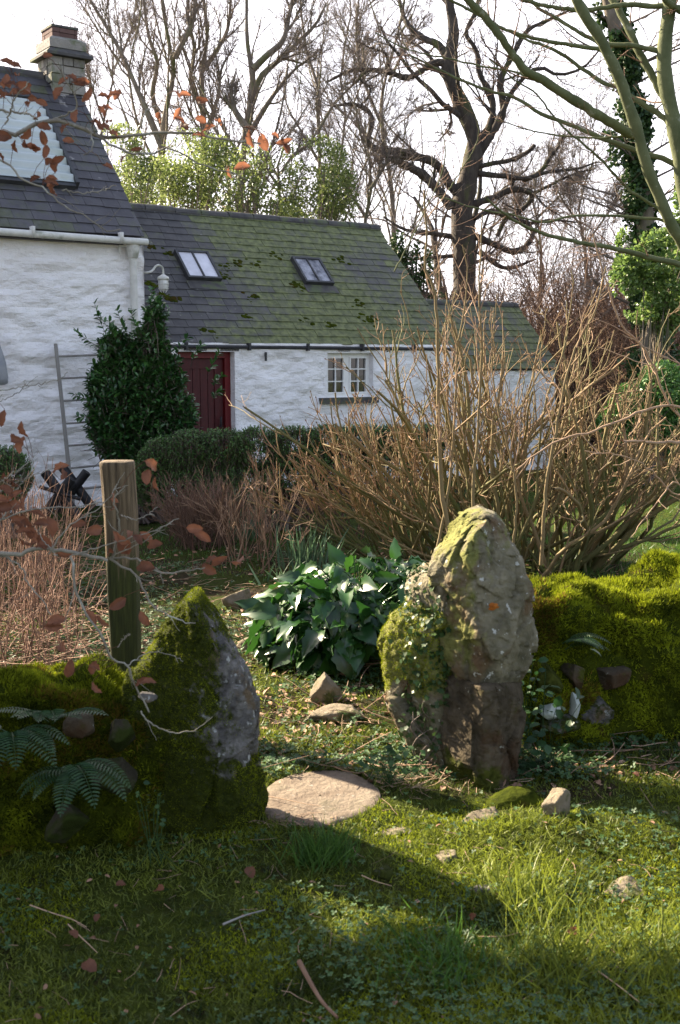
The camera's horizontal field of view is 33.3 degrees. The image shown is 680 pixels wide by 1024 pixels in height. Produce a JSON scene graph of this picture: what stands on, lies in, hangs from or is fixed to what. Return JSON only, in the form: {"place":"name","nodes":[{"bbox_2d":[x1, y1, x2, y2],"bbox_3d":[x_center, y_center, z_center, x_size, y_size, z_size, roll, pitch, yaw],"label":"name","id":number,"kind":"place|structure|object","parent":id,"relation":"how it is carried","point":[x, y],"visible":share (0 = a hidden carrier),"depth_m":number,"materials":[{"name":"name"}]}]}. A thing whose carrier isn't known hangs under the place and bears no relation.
{"place":"outdoors","nodes":[
{"label":"outdoors","id":0,"kind":"place"},
{"bbox_2d":[0,441,679,1023],"bbox_3d":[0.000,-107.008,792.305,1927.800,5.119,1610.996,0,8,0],"label":"ground","id":1,"kind":"structure","parent":0,"point":[216,597],"depth_m":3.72,"materials":[{"name":"plant"}]},
{"bbox_2d":[0,444,34,538],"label":"box bush","id":2,"kind":"object","parent":1,"relation":"on","point":[19,460],"visible":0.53,"depth_m":11.19,"materials":[{"name":"green plant"}]},
{"bbox_2d":[30,904,85,926],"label":"fallen twig","id":3,"kind":"object","parent":1,"relation":"on","point":[56,914],"visible":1,"depth_m":3.36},
{"bbox_2d":[38,467,96,517],"bbox_3d":[-2.877,-0.218,12.027,0.465,0.538,0.862,0,8,0],"label":"sawhorse","id":4,"kind":"object","parent":1,"relation":"on","point":[75,485],"visible":0.67,"depth_m":11.65,"materials":[{"name":"black wood"}]},
{"bbox_2d":[69,929,77,937],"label":"fallen leaf","id":5,"kind":"object","parent":1,"relation":"on","point":[74,933],"visible":1,"depth_m":3.24,"materials":[{"name":"orange plant"}]},
{"bbox_2d":[0,23,148,512],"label":"tall cottage","id":6,"kind":"structure","parent":1,"relation":"on","point":[62,268],"depth_m":13.83,"materials":[{"name":"paint"}]},
{"bbox_2d":[0,346,7,384],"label":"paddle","id":7,"kind":"object","parent":6,"relation":"attached to","point":[3,374],"visible":1,"depth_m":13.26,"materials":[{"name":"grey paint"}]},
{"bbox_2d":[144,264,168,292],"bbox_3d":[-2.361,-2.869,14.368,0.407,0.512,0.192,-1,8,-6],"label":"wall lamp","id":8,"kind":"object","parent":6,"relation":"attached to","point":[163,279],"visible":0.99,"depth_m":14.35,"materials":[{"name":"metal"}]},
{"bbox_2d":[54,343,100,503],"bbox_3d":[-3.061,-1.033,13.744,0.614,2.024,0.467,-5,9,-35],"label":"ladder","id":9,"kind":"object","parent":1,"relation":"on","point":[64,422],"visible":0.41,"depth_m":13.60,"materials":[{"name":"grey wood"}]},
{"bbox_2d":[0,444,163,667],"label":"undergrowth","id":10,"kind":"object","parent":1,"relation":"on","point":[28,563],"visible":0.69,"depth_m":6.35,"materials":[{"name":"plant"}]},
{"bbox_2d":[0,651,176,856],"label":"mossy wall","id":11,"kind":"structure","parent":1,"relation":"on","point":[25,819],"depth_m":3.92,"materials":[{"name":"plant"}]},
{"bbox_2d":[0,724,70,769],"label":"fern","id":12,"kind":"object","parent":11,"relation":"on","point":[25,734],"visible":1,"depth_m":3.52,"materials":[{"name":"green plant"}]},
{"bbox_2d":[0,706,108,723],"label":"fern","id":13,"kind":"object","parent":11,"relation":"on","point":[48,714],"visible":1,"depth_m":3.69,"materials":[{"name":"green plant"}]},
{"bbox_2d":[44,803,89,843],"bbox_3d":[-0.920,1.040,3.794,0.145,0.126,0.150,-5,9,-35],"label":"rock","id":14,"kind":"object","parent":11,"relation":"on","point":[70,822],"visible":0.93,"depth_m":3.76,"materials":[{"name":"stone"}]},
{"bbox_2d":[17,758,130,816],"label":"fern","id":15,"kind":"object","parent":11,"relation":"on","point":[66,772],"visible":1,"depth_m":3.48,"materials":[{"name":"green plant"}]},
{"bbox_2d":[63,712,94,738],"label":"rock","id":16,"kind":"object","parent":11,"relation":"on","point":[75,727],"visible":0.86,"depth_m":3.81,"materials":[{"name":"stone"}]},
{"bbox_2d":[88,757,137,796],"bbox_3d":[-0.761,0.897,3.822,0.189,0.129,0.161,-5,9,-35],"label":"rock","id":17,"kind":"object","parent":11,"relation":"on","point":[130,771],"visible":0.58,"depth_m":3.81,"materials":[{"name":"stone"}]},
{"bbox_2d":[108,719,135,751],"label":"rock","id":18,"kind":"object","parent":11,"relation":"on","point":[122,737],"visible":1,"depth_m":3.83,"materials":[{"name":"stone"}]},
{"bbox_2d":[138,691,157,702],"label":"rock","id":19,"kind":"object","parent":11,"relation":"on","point":[148,697],"visible":0.95,"depth_m":3.85,"materials":[{"name":"grey stone"}]},
{"bbox_2d":[81,958,96,971],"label":"fallen leaf","id":20,"kind":"object","parent":1,"relation":"on","point":[89,964],"visible":1,"depth_m":3.06,"materials":[{"name":"orange plant"}]},
{"bbox_2d":[0,0,221,190],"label":"bare tree","id":21,"kind":"object","parent":1,"relation":"on","point":[92,70],"visible":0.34,"depth_m":36.04,"materials":[{"name":"brown plant"}]},
{"bbox_2d":[99,460,141,674],"bbox_3d":[-1.005,0.458,5.258,0.162,1.395,0.136,0,8,0],"label":"timber post","id":22,"kind":"object","parent":1,"relation":"on","point":[124,620],"visible":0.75,"depth_m":5.17,"materials":[{"name":"wood"}]},
{"bbox_2d":[20,0,221,205],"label":"bare tree","id":23,"kind":"object","parent":1,"relation":"on","point":[160,139],"visible":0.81,"depth_m":23.24,"materials":[{"name":"grey plant"}]},
{"bbox_2d":[0,0,266,194],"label":"bare tree","id":24,"kind":"object","parent":1,"relation":"on","point":[144,78],"visible":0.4,"depth_m":26.86,"materials":[{"name":"brown plant"}]},
{"bbox_2d":[102,121,170,204],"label":"evergreen bush","id":25,"kind":"object","parent":1,"relation":"on","point":[130,177],"visible":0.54,"depth_m":19.75,"materials":[{"name":"green plant"}]},
{"bbox_2d":[0,52,291,737],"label":"beech tree","id":26,"kind":"object","parent":1,"relation":"on","point":[122,545],"visible":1,"depth_m":3.63,"materials":[{"name":"brown plant"}]},
{"bbox_2d":[68,286,227,524],"bbox_3d":[-2.099,-1.164,12.556,1.760,2.600,0.778,0,8,0],"label":"bay bush","id":27,"kind":"object","parent":1,"relation":"on","point":[136,398],"visible":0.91,"depth_m":12.38,"materials":[{"name":"green plant"}]},
{"bbox_2d":[135,780,176,865],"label":"leafy weed","id":28,"kind":"object","parent":1,"relation":"on","point":[157,806],"visible":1,"depth_m":3.72,"materials":[{"name":"green plant"}]},
{"bbox_2d":[138,126,242,211],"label":"evergreen bush","id":29,"kind":"object","parent":1,"relation":"on","point":[176,192],"visible":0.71,"depth_m":20.56,"materials":[{"name":"green plant"}]},
{"bbox_2d":[118,585,268,835],"bbox_3d":[-0.516,0.752,4.071,0.500,0.964,0.343,3,8,20],"label":"standing stone","id":30,"kind":"object","parent":1,"relation":"on","point":[214,777],"visible":0.76,"depth_m":3.95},
{"bbox_2d":[140,469,257,550],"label":"dry shrub","id":31,"kind":"object","parent":1,"relation":"on","point":[186,515],"visible":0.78,"depth_m":10.03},
{"bbox_2d":[122,0,277,209],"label":"bare tree","id":32,"kind":"object","parent":1,"relation":"on","point":[211,60],"visible":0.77,"depth_m":24.21,"materials":[{"name":"brown plant"}]},
{"bbox_2d":[221,588,250,610],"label":"rock","id":33,"kind":"object","parent":1,"relation":"on","point":[230,599],"visible":0.46,"depth_m":7.59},
{"bbox_2d":[204,487,279,540],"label":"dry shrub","id":34,"kind":"object","parent":1,"relation":"on","point":[253,533],"visible":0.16,"depth_m":10.93,"materials":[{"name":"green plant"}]},
{"bbox_2d":[222,909,264,925],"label":"fallen twig","id":35,"kind":"object","parent":1,"relation":"on","point":[229,921],"visible":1,"depth_m":3.33,"materials":[{"name":"grey wood"}]},
{"bbox_2d":[236,636,254,653],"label":"rock","id":36,"kind":"object","parent":1,"relation":"on","point":[239,644],"visible":0.06,"depth_m":6.46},
{"bbox_2d":[151,0,340,213],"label":"bare tree","id":37,"kind":"object","parent":1,"relation":"on","point":[229,92],"visible":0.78,"depth_m":23.04,"materials":[{"name":"grey plant"}]},
{"bbox_2d":[177,432,316,573],"bbox_3d":[-0.757,-0.082,9.361,1.149,1.078,1.648,0,8,0],"label":"dry shrub","id":38,"kind":"object","parent":1,"relation":"on","point":[263,535],"visible":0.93,"depth_m":9.23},
{"bbox_2d":[244,866,254,877],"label":"fallen leaf","id":39,"kind":"object","parent":1,"relation":"on","point":[247,870],"visible":0.97,"depth_m":3.59,"materials":[{"name":"orange plant"}]},
{"bbox_2d":[203,139,306,217],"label":"evergreen bush","id":40,"kind":"object","parent":1,"relation":"on","point":[250,175],"visible":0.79,"depth_m":20.21,"materials":[{"name":"green plant"}]},
{"bbox_2d":[256,641,280,666],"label":"rock","id":41,"kind":"object","parent":1,"relation":"on","point":[271,661],"visible":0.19,"depth_m":6.17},
{"bbox_2d":[248,559,303,584],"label":"daffodil clump","id":42,"kind":"object","parent":1,"relation":"on","point":[269,575],"visible":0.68,"depth_m":8.43,"materials":[{"name":"green plant"}]},
{"bbox_2d":[135,422,448,531],"bbox_3d":[-0.510,-0.351,11.859,3.349,1.177,0.682,0,8,0],"label":"box hedge","id":43,"kind":"object","parent":1,"relation":"on","point":[169,454],"visible":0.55,"depth_m":11.71,"materials":[{"name":"green plant"}]},
{"bbox_2d":[130,203,454,493],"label":"cottage","id":44,"kind":"structure","parent":1,"relation":"on","point":[275,310],"depth_m":16.37,"materials":[{"name":"stone"}]},
{"bbox_2d":[179,358,223,478],"bbox_3d":[-1.862,-1.122,15.294,0.683,1.877,0.132,-5,9,-35],"label":"door","id":45,"kind":"structure","parent":44,"relation":"in","point":[211,412],"depth_m":15.29,"materials":[{"name":"red paint"}]},
{"bbox_2d":[319,353,378,403],"bbox_3d":[0.086,-1.931,16.416,1.006,0.714,0.260,-5,9,-35],"label":"window","id":46,"kind":"structure","parent":44,"relation":"in","point":[337,379],"depth_m":16.48,"materials":[{"name":"white paint"}]},
{"bbox_2d":[154,0,448,204],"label":"bare tree","id":47,"kind":"object","parent":1,"relation":"on","point":[350,54],"visible":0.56,"depth_m":25.49,"materials":[{"name":"brown plant"}]},
{"bbox_2d":[260,521,355,570],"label":"daffodil clump","id":48,"kind":"object","parent":1,"relation":"on","point":[301,557],"visible":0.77,"depth_m":8.87,"materials":[{"name":"green plant"}]},
{"bbox_2d":[219,0,400,231],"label":"bare tree","id":49,"kind":"object","parent":1,"relation":"on","point":[301,149],"visible":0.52,"depth_m":22.04,"materials":[{"name":"brown plant"}]},
{"bbox_2d":[271,133,360,220],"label":"evergreen bush","id":50,"kind":"object","parent":1,"relation":"on","point":[326,209],"visible":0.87,"depth_m":21.18,"materials":[{"name":"green plant"}]},
{"bbox_2d":[297,959,337,1018],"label":"fallen twig","id":51,"kind":"object","parent":1,"relation":"on","point":[312,985],"visible":1,"depth_m":2.98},
{"bbox_2d":[260,813,379,878],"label":"grass tuft","id":52,"kind":"object","parent":1,"relation":"on","point":[318,855],"visible":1,"depth_m":3.75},
{"bbox_2d":[265,770,380,827],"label":"stepping slab","id":53,"kind":"structure","parent":1,"relation":"on","point":[344,794],"depth_m":4.28,"materials":[{"name":"stone"}]},
{"bbox_2d":[255,452,395,539],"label":"dry shrub","id":54,"kind":"object","parent":1,"relation":"on","point":[340,526],"visible":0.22,"depth_m":11.42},
{"bbox_2d":[309,672,341,703],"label":"rock","id":55,"kind":"object","parent":1,"relation":"on","point":[325,689],"visible":0.66,"depth_m":5.47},
{"bbox_2d":[234,537,426,682],"bbox_3d":[0.068,0.541,6.282,1.194,0.792,1.186,-6,10,-38],"label":"broad leaved plant","id":56,"kind":"object","parent":1,"relation":"on","point":[337,623],"visible":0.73,"depth_m":6.03,"materials":[{"name":"green plant"}]},
{"bbox_2d":[306,703,365,722],"bbox_3d":[-0.017,0.949,5.289,0.284,0.099,0.167,0,8,0],"label":"rock","id":57,"kind":"object","parent":1,"relation":"on","point":[323,712],"visible":0.64,"depth_m":5.23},
{"bbox_2d":[212,0,462,253],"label":"bare tree","id":58,"kind":"object","parent":1,"relation":"on","point":[359,28],"visible":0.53,"depth_m":31.57,"materials":[{"name":"brown plant"}]},
{"bbox_2d":[0,738,679,1023],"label":"ground moss","id":59,"kind":"object","parent":1,"relation":"on","point":[289,972],"visible":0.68,"depth_m":3.47,"materials":[{"name":"plant"}]},
{"bbox_2d":[0,549,679,1023],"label":"straw litter","id":60,"kind":"object","parent":1,"relation":"on","point":[348,767],"visible":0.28,"depth_m":4.60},
{"bbox_2d":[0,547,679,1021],"bbox_3d":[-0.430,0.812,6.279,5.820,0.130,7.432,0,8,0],"label":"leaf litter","id":61,"kind":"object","parent":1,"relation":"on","point":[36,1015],"visible":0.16,"depth_m":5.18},
{"bbox_2d":[0,549,679,1023],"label":"clover","id":62,"kind":"object","parent":1,"relation":"on","point":[384,911],"visible":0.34,"depth_m":3.49,"materials":[{"name":"green plant"}]},
{"bbox_2d":[1,479,679,580],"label":"lawn grass","id":63,"kind":"structure","parent":1,"relation":"on","point":[589,571],"depth_m":10.24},
{"bbox_2d":[250,0,449,279],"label":"bare tree","id":64,"kind":"object","parent":1,"relation":"on","point":[305,87],"visible":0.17,"depth_m":35.41,"materials":[{"name":"brown plant"}]},
{"bbox_2d":[239,0,472,278],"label":"bare tree","id":65,"kind":"object","parent":1,"relation":"on","point":[377,157],"visible":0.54,"depth_m":22.95,"materials":[{"name":"grey plant"}]},
{"bbox_2d":[372,865,393,880],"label":"rock","id":66,"kind":"object","parent":1,"relation":"on","point":[385,872],"visible":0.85,"depth_m":3.64,"materials":[{"name":"green stone"}]},
{"bbox_2d":[243,387,531,562],"bbox_3d":[0.392,-0.335,9.045,2.262,1.640,1.368,1,8,10],"label":"bare shrub","id":67,"kind":"object","parent":1,"relation":"on","point":[356,501],"visible":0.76,"depth_m":9.25,"materials":[{"name":"brown plant"}]},
{"bbox_2d":[358,745,425,786],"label":"leafy weed","id":68,"kind":"object","parent":1,"relation":"on","point":[392,760],"visible":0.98,"depth_m":4.41,"materials":[{"name":"green plant"}]},
{"bbox_2d":[380,827,410,836],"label":"rock","id":69,"kind":"object","parent":1,"relation":"on","point":[399,829],"visible":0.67,"depth_m":4.00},
{"bbox_2d":[393,774,427,781],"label":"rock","id":70,"kind":"object","parent":1,"relation":"on","point":[411,777],"visible":0.23,"depth_m":4.54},
{"bbox_2d":[376,563,451,770],"bbox_3d":[0.373,0.700,4.726,0.450,0.935,0.459,0,8,0],"label":"standing stone","id":71,"kind":"object","parent":1,"relation":"on","point":[395,627],"visible":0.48,"depth_m":4.60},
{"bbox_2d":[388,561,452,771],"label":"ivy","id":72,"kind":"object","parent":71,"relation":"attached to","point":[412,711],"visible":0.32,"depth_m":4.56,"materials":[{"name":"green plant"}]},
{"bbox_2d":[389,230,443,298],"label":"evergreen bush","id":73,"kind":"object","parent":1,"relation":"on","point":[416,276],"visible":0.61,"depth_m":23.31,"materials":[{"name":"green plant"}]},
{"bbox_2d":[435,849,456,865],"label":"rock","id":74,"kind":"object","parent":1,"relation":"on","point":[453,857],"visible":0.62,"depth_m":3.77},
{"bbox_2d":[358,892,539,1002],"bbox_3d":[0.276,1.178,3.144,0.512,0.143,0.477,-6,10,-39],"label":"grass tuft","id":75,"kind":"object","parent":1,"relation":"on","point":[449,944],"visible":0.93,"depth_m":3.11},
{"bbox_2d":[224,268,679,577],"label":"bare shrub","id":76,"kind":"object","parent":1,"relation":"on","point":[599,548],"visible":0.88,"depth_m":8.80,"materials":[{"name":"brown plant"}]},
{"bbox_2d":[299,0,611,300],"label":"oak tree","id":77,"kind":"object","parent":1,"relation":"on","point":[469,176],"visible":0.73,"depth_m":26.05,"materials":[{"name":"brown plant"}]},
{"bbox_2d":[428,674,526,791],"bbox_3d":[0.555,0.931,4.601,0.390,0.588,0.488,0,8,0],"label":"gate stone","id":78,"kind":"object","parent":1,"relation":"on","point":[481,729],"visible":0.53,"depth_m":4.43,"materials":[{"name":"stone"}]},
{"bbox_2d":[423,505,538,682],"bbox_3d":[0.571,0.364,4.560,0.430,0.757,0.450,7,10,43],"label":"standing stone","id":79,"kind":"object","parent":78,"relation":"on","point":[476,571],"visible":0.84,"depth_m":4.40,"materials":[{"name":"stone"}]},
{"bbox_2d":[460,807,499,822],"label":"rock","id":80,"kind":"object","parent":1,"relation":"on","point":[477,814],"visible":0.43,"depth_m":4.07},
{"bbox_2d":[471,884,496,893],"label":"rock","id":81,"kind":"object","parent":1,"relation":"on","point":[475,889],"visible":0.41,"depth_m":3.55,"materials":[{"name":"grey stone"}]},
{"bbox_2d":[425,299,558,475],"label":"outbuilding","id":82,"kind":"structure","parent":1,"relation":"on","point":[514,318],"depth_m":18.63,"materials":[{"name":"paint"}]},
{"bbox_2d":[390,181,619,564],"bbox_3d":[1.073,-0.880,7.482,1.486,2.521,0.527,-1,8,-6],"label":"sapling","id":83,"kind":"object","parent":1,"relation":"on","point":[444,505],"visible":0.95,"depth_m":7.51,"materials":[{"name":"brown plant"}]},
{"bbox_2d":[420,83,597,310],"bbox_3d":[5.479,-8.214,35.344,5.893,10.384,4.569,7,10,41],"label":"bare tree","id":84,"kind":"object","parent":1,"relation":"on","point":[501,132],"visible":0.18,"depth_m":35.07,"materials":[{"name":"brown plant"}]},
{"bbox_2d":[485,786,543,809],"bbox_3d":[0.656,1.081,4.245,0.228,0.081,0.149,0,8,0],"label":"moss cushion","id":85,"kind":"object","parent":1,"relation":"on","point":[514,796],"visible":0.71,"depth_m":4.23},
{"bbox_2d":[352,0,679,310],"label":"green barked tree","id":86,"kind":"object","parent":1,"relation":"on","point":[662,81],"visible":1,"depth_m":7.63,"materials":[{"name":"green plant"}]},
{"bbox_2d":[457,835,616,939],"bbox_3d":[0.574,1.117,3.472,0.495,0.174,0.587,3,8,19],"label":"grass tuft","id":87,"kind":"object","parent":1,"relation":"on","point":[527,889],"visible":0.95,"depth_m":3.46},
{"bbox_2d":[520,663,554,753],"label":"leafy weed","id":88,"kind":"object","parent":1,"relation":"on","point":[549,693],"visible":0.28,"depth_m":4.76,"materials":[{"name":"green plant"}]},
{"bbox_2d":[421,157,679,464],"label":"undergrowth","id":89,"kind":"object","parent":1,"relation":"on","point":[621,342],"visible":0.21,"depth_m":22.36,"materials":[{"name":"plant"}]},
{"bbox_2d":[541,787,570,817],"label":"rock","id":90,"kind":"object","parent":1,"relation":"on","point":[557,800],"visible":0.62,"depth_m":4.02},
{"bbox_2d":[518,649,600,773],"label":"leafy weed","id":91,"kind":"object","parent":1,"relation":"on","point":[569,725],"visible":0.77,"depth_m":4.60,"materials":[{"name":"green plant"}]},
{"bbox_2d":[452,883,671,1020],"bbox_3d":[0.618,1.165,3.155,0.638,0.174,0.720,0,8,0],"label":"grass tuft","id":92,"kind":"object","parent":1,"relation":"on","point":[559,944],"visible":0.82,"depth_m":3.10,"materials":[{"name":"plant"}]},
{"bbox_2d":[475,50,660,314],"bbox_3d":[6.306,-8.204,33.243,5.560,10.923,4.667,3,8,22],"label":"bare tree","id":93,"kind":"object","parent":1,"relation":"on","point":[518,199],"visible":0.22,"depth_m":33.11,"materials":[{"name":"brown plant"}]},
{"bbox_2d":[490,0,679,465],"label":"ivy clad tree","id":94,"kind":"object","parent":1,"relation":"on","point":[632,176],"visible":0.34,"depth_m":18.32,"materials":[{"name":"green plant"}]},
{"bbox_2d":[506,869,679,1022],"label":"grass tuft","id":95,"kind":"object","parent":1,"relation":"on","point":[659,947],"visible":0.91,"depth_m":3.14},
{"bbox_2d":[516,233,679,537],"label":"whippy branches","id":96,"kind":"object","parent":1,"relation":"on","point":[672,406],"visible":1,"depth_m":6.71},
{"bbox_2d":[532,59,665,287],"bbox_3d":[6.981,-7.449,31.177,3.364,9.975,3.554,0,8,0],"label":"bare tree","id":97,"kind":"object","parent":1,"relation":"on","point":[566,202],"visible":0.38,"depth_m":30.88,"materials":[{"name":"brown plant"}]},
{"bbox_2d":[521,548,679,749],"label":"mossy wall","id":98,"kind":"structure","parent":1,"relation":"on","point":[632,616],"depth_m":5.04,"materials":[{"name":"plant"}]},
{"bbox_2d":[536,662,563,693],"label":"rock","id":99,"kind":"object","parent":98,"relation":"on","point":[552,678],"visible":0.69,"depth_m":4.91,"materials":[{"name":"stone"}]},
{"bbox_2d":[539,713,580,733],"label":"rock","id":100,"kind":"object","parent":98,"relation":"on","point":[562,722],"visible":0.66,"depth_m":4.83,"materials":[{"name":"grey stone"}]},
{"bbox_2d":[540,703,560,719],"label":"rock","id":101,"kind":"object","parent":100,"relation":"on","point":[548,715],"visible":0.66,"depth_m":4.84,"materials":[{"name":"stone"}]},
{"bbox_2d":[569,692,580,718],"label":"rock","id":102,"kind":"object","parent":100,"relation":"on","point":[574,704],"visible":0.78,"depth_m":4.88,"materials":[{"name":"stone"}]},
{"bbox_2d":[560,663,584,688],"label":"rock","id":103,"kind":"object","parent":98,"relation":"on","point":[573,674],"visible":0.96,"depth_m":4.93,"materials":[{"name":"stone"}]},
{"bbox_2d":[562,632,610,650],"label":"fern","id":104,"kind":"object","parent":98,"relation":"attached to","point":[584,640],"visible":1,"depth_m":4.91,"materials":[{"name":"green plant"}]},
{"bbox_2d":[581,696,614,724],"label":"rock","id":105,"kind":"object","parent":98,"relation":"on","point":[600,710],"visible":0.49,"depth_m":4.96,"materials":[{"name":"grey stone"}]},
{"bbox_2d":[596,666,631,689],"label":"rock","id":106,"kind":"object","parent":98,"relation":"on","point":[613,677],"visible":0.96,"depth_m":4.98,"materials":[{"name":"stone"}]},
{"bbox_2d":[604,875,644,900],"bbox_3d":[0.901,1.196,3.580,0.229,0.077,0.146,0,8,0],"label":"rock","id":107,"kind":"object","parent":1,"relation":"on","point":[621,887],"visible":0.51,"depth_m":3.55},
{"bbox_2d":[594,358,679,484],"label":"dark hedge","id":108,"kind":"object","parent":1,"relation":"on","point":[668,413],"visible":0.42,"depth_m":15.77,"materials":[{"name":"green plant"}]},
{"bbox_2d":[608,185,679,465],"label":"ivy bush","id":109,"kind":"object","parent":1,"relation":"on","point":[657,303],"visible":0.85,"depth_m":16.98,"materials":[{"name":"green plant"}]},
{"bbox_2d":[0,0,679,322],"label":"sky","id":110,"kind":"structure","parent":0,"point":[25,7],"materials":[{"name":"white"}]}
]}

